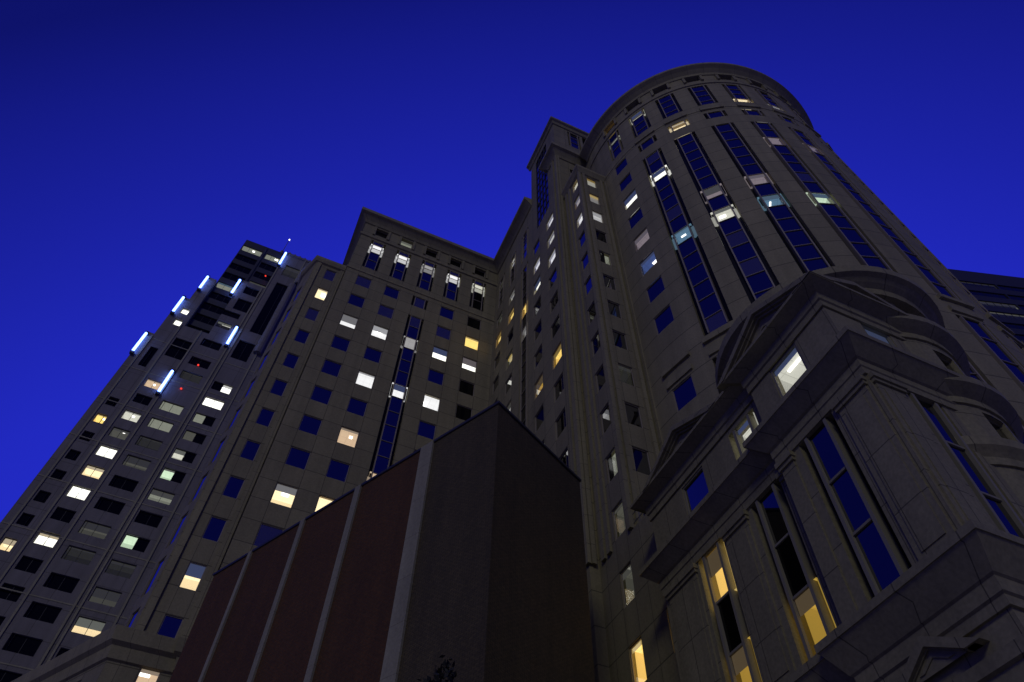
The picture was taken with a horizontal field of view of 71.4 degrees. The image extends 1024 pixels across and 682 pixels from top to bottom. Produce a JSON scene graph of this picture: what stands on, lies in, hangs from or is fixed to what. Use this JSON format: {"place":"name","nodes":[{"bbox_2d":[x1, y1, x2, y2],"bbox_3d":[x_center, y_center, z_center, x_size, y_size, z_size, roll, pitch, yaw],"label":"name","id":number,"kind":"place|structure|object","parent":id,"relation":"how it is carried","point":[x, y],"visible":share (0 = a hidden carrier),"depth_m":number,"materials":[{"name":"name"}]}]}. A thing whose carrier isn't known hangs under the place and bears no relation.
{"place":"outdoors","nodes":[
{"label":"outdoors","id":0,"kind":"place"},
{"bbox_2d":[0,239,310,681],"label":"grey stepped tower","id":1,"kind":"structure","parent":0,"point":[88,522],"depth_m":97.97,"materials":[{"name":"grey"}]},
{"bbox_2d":[0,537,16,550],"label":"window","id":2,"kind":"structure","parent":1,"relation":"in","point":[6,542],"depth_m":84.93,"materials":[{"name":"grey glass"}]},
{"bbox_2d":[0,670,21,681],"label":"window","id":3,"kind":"structure","parent":1,"relation":"in","point":[5,676],"depth_m":74.51,"materials":[{"name":"grey glass"}]},
{"bbox_2d":[0,583,24,601],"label":"window","id":4,"kind":"structure","parent":1,"relation":"in","point":[5,594],"depth_m":80.53,"materials":[{"name":"grey glass"}]},
{"bbox_2d":[2,633,42,656],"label":"window","id":5,"kind":"structure","parent":1,"relation":"in","point":[24,645],"depth_m":77.18,"materials":[{"name":"grey glass"}]},
{"bbox_2d":[15,556,42,573],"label":"window","id":6,"kind":"structure","parent":1,"relation":"in","point":[26,564],"depth_m":83.62,"materials":[{"name":"grey glass"}]},
{"bbox_2d":[23,602,61,623],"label":"window","id":7,"kind":"structure","parent":1,"relation":"in","point":[41,612],"depth_m":80.39,"materials":[{"name":"grey glass"}]},
{"bbox_2d":[33,531,59,547],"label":"window","id":8,"kind":"structure","parent":1,"relation":"in","point":[42,539],"depth_m":88.00,"materials":[{"name":"grey glass"}]},
{"bbox_2d":[43,573,78,592],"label":"window","id":9,"kind":"structure","parent":1,"relation":"in","point":[58,582],"depth_m":83.60,"materials":[{"name":"grey glass"}]},
{"bbox_2d":[51,508,75,522],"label":"window","id":10,"kind":"structure","parent":1,"relation":"in","point":[60,514],"depth_m":89.74,"materials":[{"name":"grey glass"}]},
{"bbox_2d":[66,485,90,499],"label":"window","id":11,"kind":"structure","parent":1,"relation":"in","point":[76,492],"depth_m":94.08,"materials":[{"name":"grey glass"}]},
{"bbox_2d":[62,546,95,564],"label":"window","id":12,"kind":"structure","parent":1,"relation":"in","point":[78,555],"depth_m":88.15,"materials":[{"name":"grey glass"}]},
{"bbox_2d":[71,616,105,636],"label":"window","id":13,"kind":"structure","parent":1,"relation":"in","point":[85,626],"depth_m":81.84,"materials":[{"name":"grey glass"}]},
{"bbox_2d":[81,465,103,478],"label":"window","id":14,"kind":"structure","parent":1,"relation":"in","point":[91,471],"depth_m":97.11,"materials":[{"name":"yellow glass"}]},
{"bbox_2d":[78,521,110,538],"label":"window","id":15,"kind":"structure","parent":1,"relation":"in","point":[92,529],"depth_m":90.70,"materials":[{"name":"grey glass"}]},
{"bbox_2d":[88,587,121,606],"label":"window","id":16,"kind":"structure","parent":1,"relation":"in","point":[101,596],"depth_m":84.95,"materials":[{"name":"grey glass"}]},
{"bbox_2d":[95,445,117,458],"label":"window","id":17,"kind":"structure","parent":1,"relation":"in","point":[103,451],"depth_m":100.12,"materials":[{"name":"white glass"}]},
{"bbox_2d":[94,497,124,514],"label":"window","id":18,"kind":"structure","parent":1,"relation":"in","point":[107,505],"depth_m":93.21,"materials":[{"name":"grey glass"}]},
{"bbox_2d":[109,427,129,439],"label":"window","id":19,"kind":"structure","parent":1,"relation":"in","point":[117,433],"depth_m":103.18,"materials":[{"name":"grey glass"}]},
{"bbox_2d":[105,560,135,578],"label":"window","id":20,"kind":"structure","parent":1,"relation":"in","point":[117,568],"depth_m":88.99,"materials":[{"name":"grey glass"}]},
{"bbox_2d":[108,476,138,491],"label":"window","id":21,"kind":"structure","parent":1,"relation":"in","point":[121,483],"depth_m":96.41,"materials":[{"name":"grey glass"}]},
{"bbox_2d":[121,410,140,421],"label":"window","id":22,"kind":"structure","parent":1,"relation":"in","point":[128,415],"depth_m":106.19,"materials":[{"name":"grey glass"}]},
{"bbox_2d":[120,534,149,551],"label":"window","id":23,"kind":"structure","parent":1,"relation":"in","point":[131,542],"depth_m":91.57,"materials":[{"name":"green glass"}]},
{"bbox_2d":[122,455,150,470],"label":"window","id":24,"kind":"structure","parent":1,"relation":"in","point":[134,462],"depth_m":100.10,"materials":[{"name":"grey glass"}]},
{"bbox_2d":[138,347,157,366],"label":"window","id":25,"kind":"structure","parent":1,"relation":"in","point":[154,351],"depth_m":114.93,"materials":[{"name":"grey glass"}]},
{"bbox_2d":[134,511,162,527],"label":"window","id":26,"kind":"structure","parent":1,"relation":"in","point":[145,518],"depth_m":94.03,"materials":[{"name":"grey glass"}]},
{"bbox_2d":[135,436,162,450],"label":"window","id":27,"kind":"structure","parent":1,"relation":"in","point":[145,442],"depth_m":104.09,"materials":[{"name":"grey glass"}]},
{"bbox_2d":[147,418,173,432],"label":"window","id":28,"kind":"structure","parent":1,"relation":"in","point":[157,424],"depth_m":107.29,"materials":[{"name":"grey glass"}]},
{"bbox_2d":[147,489,174,504],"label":"window","id":29,"kind":"structure","parent":1,"relation":"in","point":[155,495],"depth_m":98.04,"materials":[{"name":"grey glass"}]},
{"bbox_2d":[158,401,183,414],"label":"window","id":30,"kind":"structure","parent":1,"relation":"in","point":[167,406],"depth_m":110.42,"materials":[{"name":"grey glass"}]},
{"bbox_2d":[160,468,185,483],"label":"window","id":31,"kind":"structure","parent":1,"relation":"in","point":[167,474],"depth_m":101.03,"materials":[{"name":"green"}]},
{"bbox_2d":[165,338,191,359],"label":"window","id":32,"kind":"structure","parent":1,"relation":"in","point":[175,352],"depth_m":118.81,"materials":[{"name":"grey glass"}]},
{"bbox_2d":[171,449,195,463],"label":"window","id":33,"kind":"structure","parent":1,"relation":"in","point":[178,454],"depth_m":104.04,"materials":[{"name":"grey glass"}]},
{"bbox_2d":[179,371,201,383],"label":"window","id":34,"kind":"structure","parent":1,"relation":"in","point":[188,376],"depth_m":116.63,"materials":[{"name":"grey glass"}]},
{"bbox_2d":[182,430,205,444],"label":"window","id":35,"kind":"structure","parent":1,"relation":"in","point":[190,436],"depth_m":107.52,"materials":[{"name":"grey glass"}]},
{"bbox_2d":[188,357,210,368],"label":"window","id":36,"kind":"structure","parent":1,"relation":"in","point":[203,364],"depth_m":118.58,"materials":[{"name":"grey glass"}]},
{"bbox_2d":[192,413,214,426],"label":"window","id":37,"kind":"structure","parent":1,"relation":"in","point":[198,418],"depth_m":110.72,"materials":[{"name":"grey glass"}]},
{"bbox_2d":[193,313,216,325],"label":"window","id":38,"kind":"structure","parent":1,"relation":"in","point":[198,317],"depth_m":127.98,"materials":[{"name":"grey glass"}]},
{"bbox_2d":[202,397,223,409],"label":"window","id":39,"kind":"structure","parent":1,"relation":"in","point":[209,402],"depth_m":114.46,"materials":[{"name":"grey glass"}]},
{"bbox_2d":[211,382,232,393],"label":"window","id":40,"kind":"structure","parent":1,"relation":"in","point":[217,386],"depth_m":116.88,"materials":[{"name":"grey glass"}]},
{"bbox_2d":[230,341,254,361],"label":"window","id":41,"kind":"structure","parent":1,"relation":"in","point":[243,350],"depth_m":124.79,"materials":[{"name":"grey glass"}]},
{"bbox_2d":[233,299,253,313],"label":"window","id":42,"kind":"structure","parent":1,"relation":"in","point":[241,305],"depth_m":133.81,"materials":[{"name":"grey glass"}]},
{"bbox_2d":[250,283,287,334],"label":"window","id":43,"kind":"structure","parent":1,"relation":"in","point":[276,295],"depth_m":136.05,"materials":[{"name":"grey glass"}]},
{"bbox_2d":[281,266,298,278],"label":"window","id":44,"kind":"structure","parent":1,"relation":"in","point":[289,272],"depth_m":149.86,"materials":[{"name":"grey glass"}]},
{"bbox_2d":[11,196,531,681],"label":"stone office block","id":45,"kind":"structure","parent":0,"point":[377,358],"depth_m":63.60,"materials":[{"name":"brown stone"}]},
{"bbox_2d":[135,669,160,681],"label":"window","id":46,"kind":"structure","parent":45,"relation":"in","point":[144,675],"depth_m":41.20,"materials":[{"name":"beige glass"}]},
{"bbox_2d":[157,614,183,637],"bbox_3d":[-20.896,17.648,43.267,1.120,1.970,0.090,20,-57,-13],"label":"window","id":47,"kind":"structure","parent":45,"relation":"in","point":[170,626],"depth_m":43.53,"materials":[{"name":"blue glass"}]},
{"bbox_2d":[179,562,206,590],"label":"window","id":48,"kind":"structure","parent":45,"relation":"in","point":[194,573],"depth_m":47.13,"materials":[{"name":"beige glass"}]},
{"bbox_2d":[201,516,226,541],"bbox_3d":[-20.743,13.138,49.629,1.120,1.970,0.090,20,-57,-13],"label":"window","id":49,"kind":"structure","parent":45,"relation":"in","point":[213,531],"depth_m":49.64,"materials":[{"name":"blue glass"}]},
{"bbox_2d":[222,475,244,498],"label":"window","id":50,"kind":"structure","parent":45,"relation":"in","point":[232,489],"depth_m":52.83,"materials":[{"name":"blue glass"}]},
{"bbox_2d":[239,440,260,460],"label":"window","id":51,"kind":"structure","parent":45,"relation":"in","point":[250,449],"depth_m":56.01,"materials":[{"name":"blue glass"}]},
{"bbox_2d":[255,407,274,426],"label":"window","id":52,"kind":"structure","parent":45,"relation":"in","point":[265,416],"depth_m":59.21,"materials":[{"name":"blue glass"}]},
{"bbox_2d":[253,523,283,545],"bbox_3d":[-17.112,13.824,50.028,1.630,1.970,0.090,20,-57,-13],"label":"window","id":53,"kind":"structure","parent":45,"relation":"in","point":[266,532],"depth_m":50.23,"materials":[{"name":"blue glass"}]},
{"bbox_2d":[270,379,287,395],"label":"window","id":54,"kind":"structure","parent":45,"relation":"in","point":[279,386],"depth_m":62.40,"materials":[{"name":"blue glass"}]},
{"bbox_2d":[270,482,297,507],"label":"window","id":55,"kind":"structure","parent":45,"relation":"in","point":[284,495],"depth_m":54.60,"materials":[{"name":"yellow glass"}]},
{"bbox_2d":[282,353,299,368],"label":"window","id":56,"kind":"structure","parent":45,"relation":"in","point":[291,360],"depth_m":65.57,"materials":[{"name":"blue glass"}]},
{"bbox_2d":[285,446,310,469],"bbox_3d":[-16.959,9.313,56.389,1.630,1.970,0.090,20,-57,-13],"label":"window","id":57,"kind":"structure","parent":45,"relation":"in","point":[298,458],"depth_m":56.43,"materials":[{"name":"blue glass"}]},
{"bbox_2d":[294,329,309,343],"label":"window","id":58,"kind":"structure","parent":45,"relation":"in","point":[301,336],"depth_m":68.77,"materials":[{"name":"blue glass"}]},
{"bbox_2d":[298,414,322,434],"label":"window","id":59,"kind":"structure","parent":45,"relation":"in","point":[308,424],"depth_m":59.60,"materials":[{"name":"blue glass"}]},
{"bbox_2d":[310,385,332,404],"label":"window","id":60,"kind":"structure","parent":45,"relation":"in","point":[319,394],"depth_m":62.78,"materials":[{"name":"blue glass"}]},
{"bbox_2d":[321,359,341,376],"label":"window","id":61,"kind":"structure","parent":45,"relation":"in","point":[329,367],"depth_m":65.98,"materials":[{"name":"blue glass"}]},
{"bbox_2d":[326,459,349,481],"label":"window","id":62,"kind":"structure","parent":45,"relation":"in","point":[337,470],"depth_m":57.15,"materials":[{"name":"blue glass"}]},
{"bbox_2d":[331,335,349,351],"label":"window","id":63,"kind":"structure","parent":45,"relation":"in","point":[340,343],"depth_m":69.15,"materials":[{"name":"blue glass"}]},
{"bbox_2d":[336,426,359,447],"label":"window","id":64,"kind":"structure","parent":45,"relation":"in","point":[346,436],"depth_m":61.62,"materials":[{"name":"beige glass"}]},
{"bbox_2d":[339,313,357,328],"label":"window","id":65,"kind":"structure","parent":45,"relation":"in","point":[349,321],"depth_m":72.86,"materials":[{"name":"grey glass"}]},
{"bbox_2d":[347,293,364,307],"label":"window","id":66,"kind":"structure","parent":45,"relation":"in","point":[355,300],"depth_m":75.54,"materials":[{"name":"blue glass"}]},
{"bbox_2d":[346,397,367,416],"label":"window","id":67,"kind":"structure","parent":45,"relation":"in","point":[355,406],"depth_m":63.51,"materials":[{"name":"blue glass"}]},
{"bbox_2d":[355,371,374,388],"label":"window","id":68,"kind":"structure","parent":45,"relation":"in","point":[364,379],"depth_m":67.93,"materials":[{"name":"white glass"}]},
{"bbox_2d":[363,347,381,362],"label":"window","id":69,"kind":"structure","parent":45,"relation":"in","point":[371,354],"depth_m":69.88,"materials":[{"name":"blue glass"}]},
{"bbox_2d":[371,325,388,339],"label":"window","id":70,"kind":"structure","parent":45,"relation":"in","point":[377,331],"depth_m":73.81,"materials":[{"name":"white glass"}]},
{"bbox_2d":[377,304,394,318],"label":"window","id":71,"kind":"structure","parent":45,"relation":"in","point":[383,310],"depth_m":76.26,"materials":[{"name":"blue glass"}]},
{"bbox_2d":[417,420,435,439],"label":"window","id":72,"kind":"structure","parent":45,"relation":"in","point":[425,429],"depth_m":64.97,"materials":[{"name":"blue glass"}]},
{"bbox_2d":[423,393,439,410],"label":"window","id":73,"kind":"structure","parent":45,"relation":"in","point":[429,402],"depth_m":69.41,"materials":[{"name":"white glass"}]},
{"bbox_2d":[427,369,443,385],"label":"window","id":74,"kind":"structure","parent":45,"relation":"in","point":[434,376],"depth_m":71.35,"materials":[{"name":"blue glass"}]},
{"bbox_2d":[432,346,447,361],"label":"window","id":75,"kind":"structure","parent":45,"relation":"in","point":[438,353],"depth_m":75.17,"materials":[{"name":"white glass"}]},
{"bbox_2d":[436,325,450,339],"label":"window","id":76,"kind":"structure","parent":45,"relation":"in","point":[445,333],"depth_m":77.71,"materials":[{"name":"blue glass"}]},
{"bbox_2d":[455,404,471,420],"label":"window","id":77,"kind":"structure","parent":45,"relation":"in","point":[463,413],"depth_m":68.93,"materials":[{"name":"black glass"}]},
{"bbox_2d":[459,380,474,395],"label":"window","id":78,"kind":"structure","parent":45,"relation":"in","point":[465,387],"depth_m":72.05,"materials":[{"name":"black glass"}]},
{"bbox_2d":[462,357,476,371],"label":"window","id":79,"kind":"structure","parent":45,"relation":"in","point":[469,364],"depth_m":75.85,"materials":[{"name":"white glass"}]},
{"bbox_2d":[464,336,478,349],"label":"window","id":80,"kind":"structure","parent":45,"relation":"in","point":[470,342],"depth_m":79.57,"materials":[{"name":"yellow glass"}]},
{"bbox_2d":[169,401,594,681],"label":"brick building","id":81,"kind":"structure","parent":0,"point":[462,545],"depth_m":28.47,"materials":[{"name":"brown brick"}]},
{"bbox_2d":[0,0,1023,521],"label":"sky","id":82,"kind":"structure","parent":0,"point":[143,143],"materials":[{"name":"blue"}]},
{"bbox_2d":[948,269,1023,342],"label":"dark ribbon tower","id":83,"kind":"structure","parent":0,"point":[1000,298],"depth_m":147.61,"materials":[{"name":"grey"}]},
{"label":"ground","id":84,"kind":"structure","parent":0,"visible":0},
{"bbox_2d":[416,655,456,681],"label":"street tree","id":85,"kind":"object","parent":84,"relation":"on","point":[447,671],"visible":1,"depth_m":13.10,"materials":[{"name":"brown plant"}]},
{"bbox_2d":[488,116,680,681],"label":"stepped stone tower","id":86,"kind":"structure","parent":84,"relation":"on","point":[570,387],"depth_m":50.08,"materials":[{"name":"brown stone"}]},
{"bbox_2d":[554,373,563,401],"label":"window","id":87,"kind":"structure","parent":86,"relation":"in","point":[558,388],"depth_m":51.92,"materials":[{"name":"black glass"}]},
{"bbox_2d":[556,408,565,438],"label":"window","id":88,"kind":"structure","parent":86,"relation":"in","point":[561,421],"depth_m":48.70,"materials":[{"name":"black glass"}]},
{"bbox_2d":[596,365,604,391],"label":"window","id":89,"kind":"structure","parent":86,"relation":"in","point":[600,378],"depth_m":46.35,"materials":[{"name":"black glass"}]},
{"bbox_2d":[601,404,610,433],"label":"window","id":90,"kind":"structure","parent":86,"relation":"in","point":[605,415],"depth_m":43.16,"materials":[{"name":"grey glass"}]},
{"bbox_2d":[606,448,617,482],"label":"window","id":91,"kind":"structure","parent":86,"relation":"in","point":[612,469],"depth_m":40.25,"materials":[{"name":"grey glass"}]},
{"bbox_2d":[607,300,621,318],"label":"window","id":92,"kind":"structure","parent":86,"relation":"in","point":[614,309],"depth_m":52.46,"materials":[{"name":"black glass"}]},
{"bbox_2d":[613,500,625,539],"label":"window","id":93,"kind":"structure","parent":86,"relation":"in","point":[620,514],"depth_m":37.50,"materials":[{"name":"grey glass"}]},
{"bbox_2d":[612,330,627,349],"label":"window","id":94,"kind":"structure","parent":86,"relation":"in","point":[619,338],"depth_m":49.28,"materials":[{"name":"black glass"}]},
{"bbox_2d":[618,364,634,385],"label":"window","id":95,"kind":"structure","parent":86,"relation":"in","point":[624,371],"depth_m":47.09,"materials":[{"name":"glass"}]},
{"bbox_2d":[620,562,634,606],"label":"window","id":96,"kind":"structure","parent":86,"relation":"in","point":[626,574],"depth_m":34.20,"materials":[{"name":"grey glass"}]},
{"bbox_2d":[624,402,642,427],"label":"window","id":97,"kind":"structure","parent":86,"relation":"in","point":[633,414],"depth_m":42.89,"materials":[{"name":"black glass"}]},
{"bbox_2d":[630,637,646,681],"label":"window","id":98,"kind":"structure","parent":86,"relation":"in","point":[637,648],"depth_m":31.05,"materials":[{"name":"yellow glass"}]},
{"bbox_2d":[632,447,650,474],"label":"window","id":99,"kind":"structure","parent":86,"relation":"in","point":[641,458],"depth_m":39.72,"materials":[{"name":"black glass"}]},
{"bbox_2d":[579,62,1023,443],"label":"round tower","id":100,"kind":"structure","parent":84,"relation":"on","point":[735,191],"depth_m":52.14,"materials":[{"name":"brown stone"}]},
{"bbox_2d":[628,207,642,229],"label":"window","id":101,"kind":"structure","parent":100,"relation":"in","point":[638,214],"depth_m":60.98,"materials":[{"name":"blue glass"}]},
{"bbox_2d":[634,227,649,259],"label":"window","id":102,"kind":"structure","parent":100,"relation":"in","point":[643,237],"depth_m":58.57,"materials":[{"name":"grey glass"}]},
{"bbox_2d":[639,250,656,275],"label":"window","id":103,"kind":"structure","parent":100,"relation":"in","point":[650,260],"depth_m":55.48,"materials":[{"name":"blue glass"}]},
{"bbox_2d":[646,276,664,302],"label":"window","id":104,"kind":"structure","parent":100,"relation":"in","point":[657,287],"depth_m":51.41,"materials":[{"name":"blue glass"}]},
{"bbox_2d":[654,304,673,333],"bbox_3d":[10.307,-1.417,48.127,0.090,1.970,1.620,32,-60,-19],"label":"window","id":105,"kind":"structure","parent":100,"relation":"in","point":[666,316],"depth_m":48.21,"materials":[{"name":"blue glass"}]},
{"bbox_2d":[672,375,696,411],"bbox_3d":[10.154,3.094,41.765,0.090,1.970,1.620,32,-60,-19],"label":"window","id":106,"kind":"structure","parent":100,"relation":"in","point":[685,392],"depth_m":41.82,"materials":[{"name":"blue glass"}]},
{"bbox_2d":[630,265,1023,681],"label":"corner pavilion","id":107,"kind":"structure","parent":84,"relation":"on","point":[833,490],"depth_m":22.27,"materials":[{"name":"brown stone"}]},
{"bbox_2d":[683,467,708,514],"bbox_3d":[7.538,6.242,28.827,0.130,1.900,1.550,20,-57,-13],"label":"window","id":108,"kind":"structure","parent":107,"relation":"in","point":[696,489],"depth_m":29.14,"materials":[{"name":"blue glass"}]},
{"bbox_2d":[770,343,806,397],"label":"window","id":109,"kind":"structure","parent":107,"relation":"in","point":[791,366],"depth_m":26.29,"materials":[{"name":"white glass"}]},
{"bbox_2d":[861,324,895,346],"bbox_3d":[12.831,0.221,24.553,1.300,2.100,0.130,20,-57,-13],"label":"window","id":110,"kind":"structure","parent":107,"relation":"in","point":[874,333],"depth_m":25.31,"materials":[{"name":"blue glass"}]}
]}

